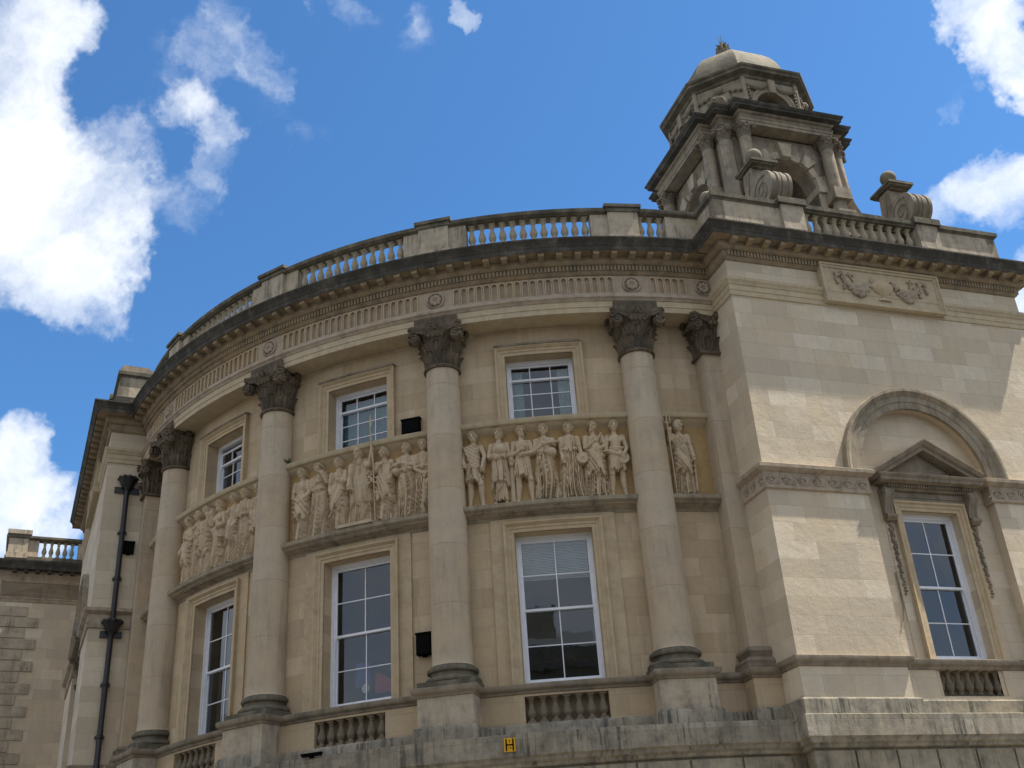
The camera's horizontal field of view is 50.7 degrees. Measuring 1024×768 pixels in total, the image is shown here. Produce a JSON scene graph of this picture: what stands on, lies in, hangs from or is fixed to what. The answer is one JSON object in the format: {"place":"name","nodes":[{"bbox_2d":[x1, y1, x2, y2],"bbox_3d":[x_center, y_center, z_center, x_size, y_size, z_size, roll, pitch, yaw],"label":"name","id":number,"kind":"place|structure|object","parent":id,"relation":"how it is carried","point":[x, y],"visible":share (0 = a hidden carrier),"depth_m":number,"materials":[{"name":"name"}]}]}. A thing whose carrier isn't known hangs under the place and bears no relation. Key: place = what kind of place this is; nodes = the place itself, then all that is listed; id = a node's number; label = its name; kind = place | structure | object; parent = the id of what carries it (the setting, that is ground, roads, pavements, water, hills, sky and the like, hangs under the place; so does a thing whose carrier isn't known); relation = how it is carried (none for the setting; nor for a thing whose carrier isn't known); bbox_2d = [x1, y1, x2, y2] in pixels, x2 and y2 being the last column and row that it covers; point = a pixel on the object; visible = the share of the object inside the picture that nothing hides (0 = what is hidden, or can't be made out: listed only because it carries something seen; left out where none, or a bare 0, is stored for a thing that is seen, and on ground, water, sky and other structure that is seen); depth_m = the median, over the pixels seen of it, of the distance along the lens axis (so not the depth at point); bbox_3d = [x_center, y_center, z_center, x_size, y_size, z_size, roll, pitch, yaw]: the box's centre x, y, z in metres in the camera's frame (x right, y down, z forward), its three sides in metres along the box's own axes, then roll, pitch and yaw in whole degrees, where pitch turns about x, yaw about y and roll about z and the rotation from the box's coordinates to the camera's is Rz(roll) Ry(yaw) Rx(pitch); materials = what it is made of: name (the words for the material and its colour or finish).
{"place":"outdoors","nodes":[
{"label":"outdoors","id":0,"kind":"place"},
{"bbox_2d":[0,528,82,767],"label":"side wing","id":1,"kind":"structure","parent":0,"point":[38,599],"depth_m":38.09,"materials":[{"name":"beige stone"}]},
{"bbox_2d":[0,0,1023,558],"label":"sky","id":2,"kind":"structure","parent":0,"point":[159,158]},
{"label":"pavement","id":3,"kind":"structure","parent":0,"visible":0},
{"bbox_2d":[57,35,1023,767],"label":"civic building","id":4,"kind":"structure","parent":3,"relation":"on","point":[717,461],"depth_m":22.43,"materials":[{"name":"stone"}]},
{"bbox_2d":[93,474,138,767],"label":"drainpipe","id":5,"kind":"object","parent":4,"relation":"attached to","point":[112,624],"visible":1,"depth_m":26.25,"materials":[{"name":"black metal"}]},
{"bbox_2d":[123,540,135,554],"bbox_3d":[-9.691,4.148,27.303,0.300,0.365,0.072,8,-30,-22],"label":"black wall box","id":6,"kind":"object","parent":4,"relation":"attached to","point":[128,547],"visible":1,"depth_m":27.28,"materials":[{"name":"paint"}]},
{"bbox_2d":[176,578,239,741],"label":"tall sash window","id":7,"kind":"structure","parent":4,"relation":"in","point":[221,628],"depth_m":23.64,"materials":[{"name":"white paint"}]},
{"bbox_2d":[196,412,249,503],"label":"upper sash window","id":8,"kind":"structure","parent":4,"relation":"in","point":[232,457],"depth_m":25.68,"materials":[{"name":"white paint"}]},
{"bbox_2d":[300,751,322,758],"bbox_3d":[-3.589,6.653,19.341,0.430,0.090,0.072,-15,-29,20],"label":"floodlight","id":9,"kind":"object","parent":4,"relation":"attached to","point":[312,755],"visible":1,"depth_m":19.32,"materials":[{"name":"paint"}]},
{"bbox_2d":[310,538,400,710],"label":"tall sash window","id":10,"kind":"structure","parent":4,"relation":"in","point":[365,612],"depth_m":21.94,"materials":[{"name":"white paint"}]},
{"bbox_2d":[318,363,395,454],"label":"upper sash window","id":11,"kind":"structure","parent":4,"relation":"in","point":[354,410],"depth_m":23.69,"materials":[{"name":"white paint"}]},
{"bbox_2d":[400,416,421,434],"bbox_3d":[-2.111,0.895,22.616,0.430,0.365,0.112,-11,-28,13],"label":"black wall box","id":12,"kind":"object","parent":4,"relation":"attached to","point":[411,425],"visible":0.82,"depth_m":22.58,"materials":[{"name":"paint"}]},
{"bbox_2d":[415,631,431,657],"bbox_3d":[-1.652,4.931,20.433,0.330,0.450,0.152,-11,-28,13],"label":"black wall box","id":13,"kind":"object","parent":4,"relation":"attached to","point":[423,645],"visible":0.89,"depth_m":20.37,"materials":[{"name":"paint"}]},
{"bbox_2d":[504,738,515,751],"bbox_3d":[-0.039,6.162,18.449,0.196,0.225,0.018,-7,-28,5],"label":"hydrant sign","id":14,"kind":"object","parent":4,"relation":"attached to","point":[509,745],"visible":1,"depth_m":18.44,"materials":[{"name":"yellow metal"}]},
{"bbox_2d":[493,339,588,419],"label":"upper sash window","id":15,"kind":"structure","parent":4,"relation":"in","point":[543,387],"depth_m":22.96,"materials":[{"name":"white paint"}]},
{"bbox_2d":[503,515,617,684],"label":"tall sash window","id":16,"kind":"structure","parent":4,"relation":"in","point":[562,640],"depth_m":21.34,"materials":[{"name":"white paint"}]},
{"bbox_2d":[895,572,904,630],"bbox_3d":[7.308,4.138,20.485,0.296,1.188,0.032,9,-30,-24],"label":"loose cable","id":17,"kind":"object","parent":4,"relation":"attached to","point":[902,603],"visible":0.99,"depth_m":20.53,"materials":[{"name":"grey stone"}]}
]}

